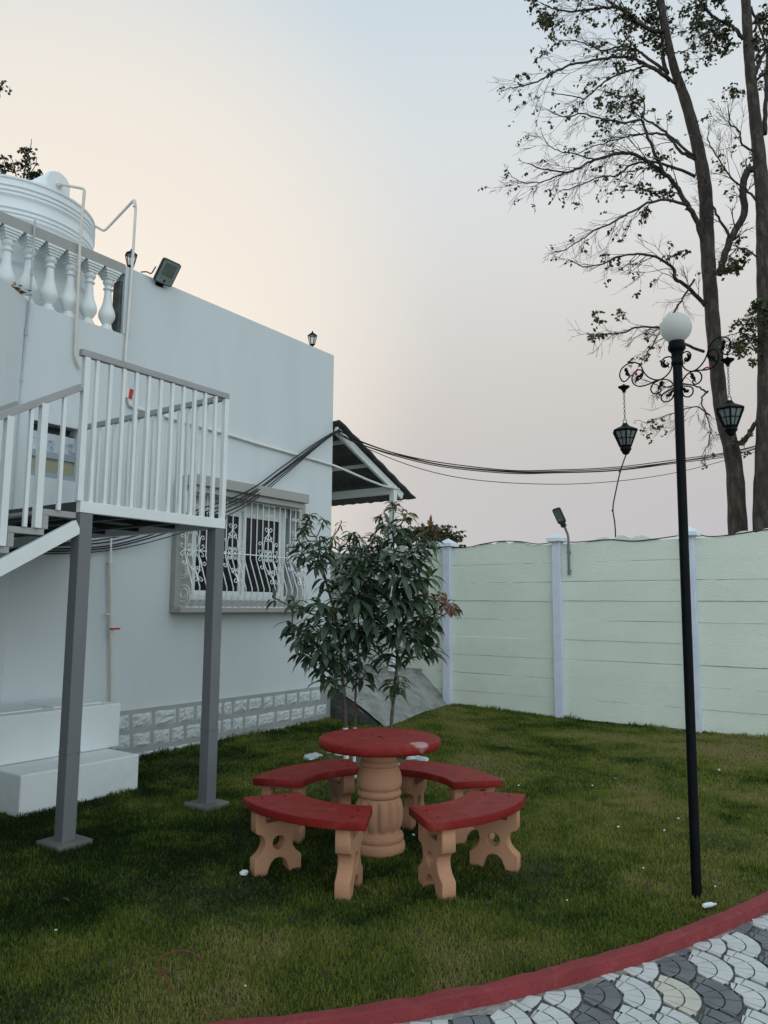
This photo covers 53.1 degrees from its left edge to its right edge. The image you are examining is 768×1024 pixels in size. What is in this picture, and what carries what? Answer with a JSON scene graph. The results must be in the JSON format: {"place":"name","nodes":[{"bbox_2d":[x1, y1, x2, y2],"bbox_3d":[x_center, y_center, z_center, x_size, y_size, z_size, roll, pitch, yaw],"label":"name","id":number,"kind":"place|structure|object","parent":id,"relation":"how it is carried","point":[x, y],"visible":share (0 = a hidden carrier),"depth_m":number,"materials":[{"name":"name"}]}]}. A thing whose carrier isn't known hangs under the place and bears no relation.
{"place":"outdoors","nodes":[
{"label":"outdoors","id":0,"kind":"place"},
{"bbox_2d":[0,703,767,1023],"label":"lawn","id":1,"kind":"structure","parent":0,"point":[282,926],"depth_m":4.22,"materials":[{"name":"plant"}]},
{"bbox_2d":[0,698,138,816],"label":"cement block","id":2,"kind":"structure","parent":1,"relation":"on","point":[29,742],"depth_m":6.42,"materials":[{"name":"white concrete"}]},
{"bbox_2d":[106,962,115,966],"bbox_3d":[-1.197,1.983,3.367,0.043,0.014,0.024,0,-7,0],"label":"fallen leaf","id":3,"kind":"object","parent":1,"relation":"on","point":[110,964],"visible":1,"depth_m":3.37,"materials":[{"name":"brown plant"}]},
{"bbox_2d":[0,349,229,852],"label":"steel staircase","id":4,"kind":"structure","parent":1,"relation":"on","point":[81,523],"depth_m":5.70,"materials":[{"name":"grey metal"}]},
{"bbox_2d":[157,950,203,991],"bbox_3d":[-0.919,1.990,3.341,0.168,0.055,0.284,-1,-7,12],"label":"red cord","id":5,"kind":"object","parent":1,"relation":"on","point":[199,957],"visible":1,"depth_m":3.44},
{"bbox_2d":[239,870,247,875],"bbox_3d":[-0.838,2.146,4.579,0.053,0.034,0.044,7,-9,-41],"label":"crumpled paper","id":6,"kind":"object","parent":1,"relation":"on","point":[242,872],"visible":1,"depth_m":4.57,"materials":[{"name":"white paper"}]},
{"bbox_2d":[253,759,359,843],"bbox_3d":[-0.520,2.103,5.532,0.442,0.487,0.942,-6,-9,42],"label":"curved bench","id":7,"kind":"object","parent":1,"relation":"on","point":[339,774],"visible":0.56,"depth_m":5.52,"materials":[{"name":"concrete"}]},
{"bbox_2d":[242,792,371,901],"bbox_3d":[-0.436,1.980,4.526,0.942,0.487,0.442,-4,-9,35],"label":"curved bench","id":8,"kind":"object","parent":1,"relation":"on","point":[289,814],"visible":0.94,"depth_m":4.49,"materials":[{"name":"red paint"}]},
{"bbox_2d":[303,753,314,760],"bbox_3d":[-0.776,2.555,7.990,0.122,0.084,0.131,0,-7,0],"label":"white stone","id":9,"kind":"object","parent":1,"relation":"on","point":[310,756],"visible":0.93,"depth_m":7.96,"materials":[{"name":"white stone"}]},
{"bbox_2d":[314,756,404,766],"bbox_3d":[-0.189,2.549,7.754,1.081,0.001,1.006,0,-7,0],"label":"flower bed","id":10,"kind":"object","parent":1,"relation":"on","point":[358,759],"visible":0.11,"depth_m":8.00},
{"bbox_2d":[266,513,355,758],"bbox_3d":[-0.717,1.297,7.782,0.913,2.612,1.035,0,-7,0],"label":"mango tree","id":11,"kind":"object","parent":10,"relation":"on","point":[325,657],"visible":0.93,"depth_m":7.66,"materials":[{"name":"green plant"}]},
{"bbox_2d":[326,531,395,761],"bbox_3d":[-0.234,1.391,7.778,0.785,2.432,1.039,0,-7,0],"label":"mango tree","id":12,"kind":"object","parent":10,"relation":"on","point":[364,602],"visible":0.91,"depth_m":7.66,"materials":[{"name":"green plant"}]},
{"bbox_2d":[318,728,440,858],"bbox_3d":[-0.032,1.871,5.120,0.820,0.732,0.820,0,-7,0],"label":"round table","id":13,"kind":"object","parent":1,"relation":"on","point":[379,751],"visible":0.91,"depth_m":4.99,"materials":[{"name":"red paint"}]},
{"bbox_2d":[329,664,446,726],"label":"ramp","id":14,"kind":"structure","parent":1,"relation":"on","point":[423,694],"depth_m":11.20,"materials":[{"name":"concrete"}]},
{"bbox_2d":[406,756,415,759],"bbox_3d":[0.281,2.577,8.007,0.120,0.092,0.094,0,-7,0],"label":"white stone","id":15,"kind":"object","parent":1,"relation":"on","point":[410,758],"visible":0.36,"depth_m":7.98,"materials":[{"name":"white stone"}]},
{"bbox_2d":[367,501,462,727],"bbox_3d":[0.280,1.223,7.711,1.056,2.757,0.996,0,-7,0],"label":"mango tree","id":16,"kind":"object","parent":1,"relation":"on","point":[419,637],"visible":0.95,"depth_m":7.69,"materials":[{"name":"green plant"}]},
{"bbox_2d":[417,756,428,760],"bbox_3d":[0.402,2.563,7.942,0.126,0.078,0.103,0,-7,0],"label":"white stone","id":17,"kind":"object","parent":1,"relation":"on","point":[421,758],"visible":0.5,"depth_m":7.91,"materials":[{"name":"white stone"}]},
{"bbox_2d":[398,760,502,844],"bbox_3d":[0.426,2.109,5.523,0.442,0.487,0.942,7,-10,-43],"label":"curved bench","id":18,"kind":"object","parent":1,"relation":"on","point":[416,775],"visible":0.62,"depth_m":5.53,"materials":[{"name":"concrete"}]},
{"bbox_2d":[409,790,525,901],"bbox_3d":[0.506,1.994,4.582,0.442,0.487,0.942,-6,-10,44],"label":"curved bench","id":19,"kind":"object","parent":1,"relation":"on","point":[485,814],"visible":0.98,"depth_m":4.47,"materials":[{"name":"concrete"}]},
{"bbox_2d":[203,891,767,1023],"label":"kerb","id":20,"kind":"structure","parent":1,"relation":"on","point":[457,999],"depth_m":3.24,"materials":[{"name":"red paint"}]},
{"bbox_2d":[330,526,767,737],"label":"boundary wall","id":21,"kind":"structure","parent":1,"relation":"on","point":[595,634],"depth_m":11.05,"materials":[{"name":"green paint"}]},
{"bbox_2d":[552,507,570,574],"bbox_3d":[2.651,0.436,11.431,0.284,1.001,0.132,4,-8,-29],"label":"wall lamp","id":22,"kind":"object","parent":21,"relation":"attached to","point":[559,516],"visible":1,"depth_m":11.44,"materials":[{"name":"black metal"}]},
{"bbox_2d":[437,529,767,547],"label":"loose cable","id":23,"kind":"object","parent":21,"relation":"on","point":[611,539],"visible":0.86,"depth_m":11.08,"materials":[{"name":"black rubber"}]},
{"bbox_2d":[612,455,625,536],"bbox_3d":[3.715,1.194,11.955,0.298,4.399,0.037,0,-7,0],"label":"bare stem","id":24,"kind":"object","parent":1,"relation":"on","point":[615,494],"visible":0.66,"depth_m":12.12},
{"bbox_2d":[618,312,734,898],"bbox_3d":[1.772,0.518,4.499,0.185,3.496,0.765,6,-9,-37],"label":"lamp post","id":25,"kind":"object","parent":1,"relation":"on","point":[675,329],"visible":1,"depth_m":4.51,"materials":[{"name":"black metal"}]},
{"bbox_2d":[613,391,637,454],"bbox_3d":[1.528,-0.570,4.877,0.160,0.423,0.164,0,-7,0],"label":"hanging lantern","id":26,"kind":"object","parent":25,"relation":"hanging from","point":[624,434],"visible":1,"depth_m":4.83,"materials":[{"name":"metal"}]},
{"bbox_2d":[716,365,744,435],"bbox_3d":[1.945,-0.634,4.329,0.167,0.423,0.154,0,-7,0],"label":"hanging lantern","id":27,"kind":"object","parent":25,"relation":"hanging from","point":[729,413],"visible":1,"depth_m":4.28,"materials":[{"name":"metal"}]},
{"bbox_2d":[702,902,716,907],"bbox_3d":[1.742,2.105,4.120,0.095,0.026,0.027,3,-8,-22],"label":"plastic bottle","id":28,"kind":"object","parent":1,"relation":"on","point":[708,904],"visible":1,"depth_m":4.11,"materials":[{"name":"white plastic"}]},
{"bbox_2d":[0,0,767,552],"label":"sky","id":29,"kind":"structure","parent":0,"point":[320,167],"materials":[{"name":"white"}]},
{"bbox_2d":[400,913,767,1023],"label":"pavement","id":30,"kind":"structure","parent":0,"point":[721,978],"depth_m":3.23,"materials":[{"name":"grey stone"}]},
{"bbox_2d":[674,0,767,531],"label":"tall tree","id":31,"kind":"object","parent":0,"point":[758,127],"visible":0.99,"depth_m":13.21,"materials":[{"name":"brown plant"}]},
{"label":"ground","id":32,"kind":"structure","parent":0,"visible":0},
{"bbox_2d":[0,80,12,95],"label":"distant tree","id":33,"kind":"object","parent":32,"relation":"on","point":[2,83],"visible":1,"depth_m":15.72,"materials":[{"name":"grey plant"}]},
{"bbox_2d":[0,139,42,179],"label":"distant tree","id":34,"kind":"object","parent":32,"relation":"on","point":[26,151],"visible":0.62,"depth_m":18.64,"materials":[{"name":"green plant"}]},
{"bbox_2d":[0,211,333,755],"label":"house","id":35,"kind":"structure","parent":32,"relation":"on","point":[277,386],"depth_m":8.61,"materials":[{"name":"white paint"}]},
{"bbox_2d":[10,282,32,295],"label":"dried leaves","id":36,"kind":"object","parent":35,"relation":"on","point":[17,289],"visible":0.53,"depth_m":7.25,"materials":[{"name":"brown plant"}]},
{"bbox_2d":[11,220,35,508],"bbox_3d":[-3.435,-1.403,7.326,0.034,2.920,0.074,-4,-9,35],"label":"conduit","id":37,"kind":"object","parent":35,"relation":"attached to","point":[28,312],"visible":0.86,"depth_m":7.34,"materials":[{"name":"white plastic"}]},
{"bbox_2d":[0,171,94,319],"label":"water tank","id":38,"kind":"object","parent":35,"relation":"on","point":[45,202],"visible":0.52,"depth_m":7.97,"materials":[{"name":"white plastic"}]},
{"bbox_2d":[56,182,85,367],"bbox_3d":[-3.279,-2.471,7.970,0.411,2.047,0.117,-2,-7,20],"label":"water pipe","id":39,"kind":"object","parent":38,"relation":"attached to","point":[59,185],"visible":1,"depth_m":7.88,"materials":[{"name":"beige plastic"}]},
{"bbox_2d":[31,424,75,481],"bbox_3d":[-3.348,-0.590,7.623,0.200,0.540,0.530,-4,-9,35],"label":"window","id":40,"kind":"structure","parent":35,"relation":"in","point":[53,434],"depth_m":7.64,"materials":[{"name":"grey glass"}]},
{"bbox_2d":[104,538,119,701],"bbox_3d":[-2.795,1.136,7.900,0.076,1.732,0.155,-4,-9,35],"label":"water pipe","id":41,"kind":"object","parent":35,"relation":"attached to","point":[111,628],"visible":0.98,"depth_m":7.89,"materials":[{"name":"paint"}]},
{"bbox_2d":[125,249,137,267],"bbox_3d":[-2.817,-2.800,8.559,0.141,0.273,0.123,0,-7,0],"label":"parapet lantern","id":42,"kind":"object","parent":35,"relation":"on","point":[128,254],"visible":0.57,"depth_m":8.54,"materials":[{"name":"black paint"}]},
{"bbox_2d":[141,257,180,287],"bbox_3d":[-2.512,-2.706,8.669,0.268,0.252,0.360,-4,-9,35],"label":"floodlight","id":43,"kind":"object","parent":35,"relation":"attached to","point":[167,272],"visible":1,"depth_m":8.67,"materials":[{"name":"black paint"}]},
{"bbox_2d":[169,474,309,612],"bbox_3d":[-1.713,0.455,9.516,0.432,1.560,2.180,-4,-9,35],"label":"window","id":44,"kind":"structure","parent":35,"relation":"in","point":[254,535],"depth_m":9.59,"materials":[{"name":"grey paint"}]},
{"bbox_2d":[91,199,399,489],"bbox_3d":[-1.674,-1.899,10.585,0.882,2.610,5.421,-5,-9,35],"label":"water pipe","id":45,"kind":"object","parent":35,"relation":"attached to","point":[128,395],"visible":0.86,"depth_m":8.55,"materials":[{"name":"paint"}]},
{"bbox_2d":[308,331,316,345],"bbox_3d":[-1.032,-2.478,11.073,0.141,0.273,0.123,0,-7,0],"label":"parapet lantern","id":46,"kind":"object","parent":35,"relation":"on","point":[312,334],"visible":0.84,"depth_m":11.06,"materials":[{"name":"black paint"}]},
{"bbox_2d":[332,420,415,670],"bbox_3d":[-1.951,0.742,13.072,4.605,3.684,2.066,-4,-9,35],"label":"awning","id":47,"kind":"object","parent":35,"relation":"attached to","point":[348,488],"visible":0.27,"depth_m":12.29,"materials":[{"name":"white metal"}]},
{"bbox_2d":[9,439,753,553],"bbox_3d":[1.118,-0.436,11.308,14.998,2.729,1.896,6,-9,-37],"label":"power cable","id":48,"kind":"object","parent":35,"relation":"attached to","point":[380,454],"visible":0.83,"depth_m":11.49,"materials":[{"name":"black rubber"}]},
{"bbox_2d":[9,428,754,551],"bbox_3d":[1.120,-0.501,11.315,15.005,2.850,1.896,6,-9,-37],"label":"power cable","id":49,"kind":"object","parent":35,"relation":"attached to","point":[375,447],"visible":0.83,"depth_m":11.25,"materials":[{"name":"black rubber"}]},
{"bbox_2d":[9,431,754,550],"bbox_3d":[1.128,-0.482,11.322,15.012,2.847,1.897,6,-9,-37],"label":"power cable","id":50,"kind":"object","parent":35,"relation":"attached to","point":[387,451],"visible":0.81,"depth_m":11.43,"materials":[{"name":"black rubber"}]},
{"bbox_2d":[9,430,754,549],"bbox_3d":[1.116,-0.455,11.315,14.997,2.846,1.890,6,-9,-37],"label":"power cable","id":51,"kind":"object","parent":35,"relation":"attached to","point":[379,450],"visible":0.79,"depth_m":11.36,"materials":[{"name":"black rubber"}]},
{"bbox_2d":[19,430,754,547],"bbox_3d":[1.122,-0.447,11.307,15.002,2.849,1.903,6,-9,-37],"label":"power cable","id":52,"kind":"object","parent":35,"relation":"attached to","point":[407,459],"visible":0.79,"depth_m":11.67,"materials":[{"name":"black rubber"}]},
{"bbox_2d":[365,522,466,551],"bbox_3d":[1.001,2.419,21.927,3.143,4.417,1.859,0,-7,0],"label":"distant tree","id":53,"kind":"object","parent":32,"relation":"on","point":[443,536],"visible":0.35,"depth_m":21.83,"materials":[{"name":"green plant"}]},
{"bbox_2d":[478,0,747,533],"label":"tall tree","id":54,"kind":"object","parent":32,"relation":"in","point":[737,520],"visible":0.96,"depth_m":13.40,"materials":[{"name":"brown plant"}]}
]}

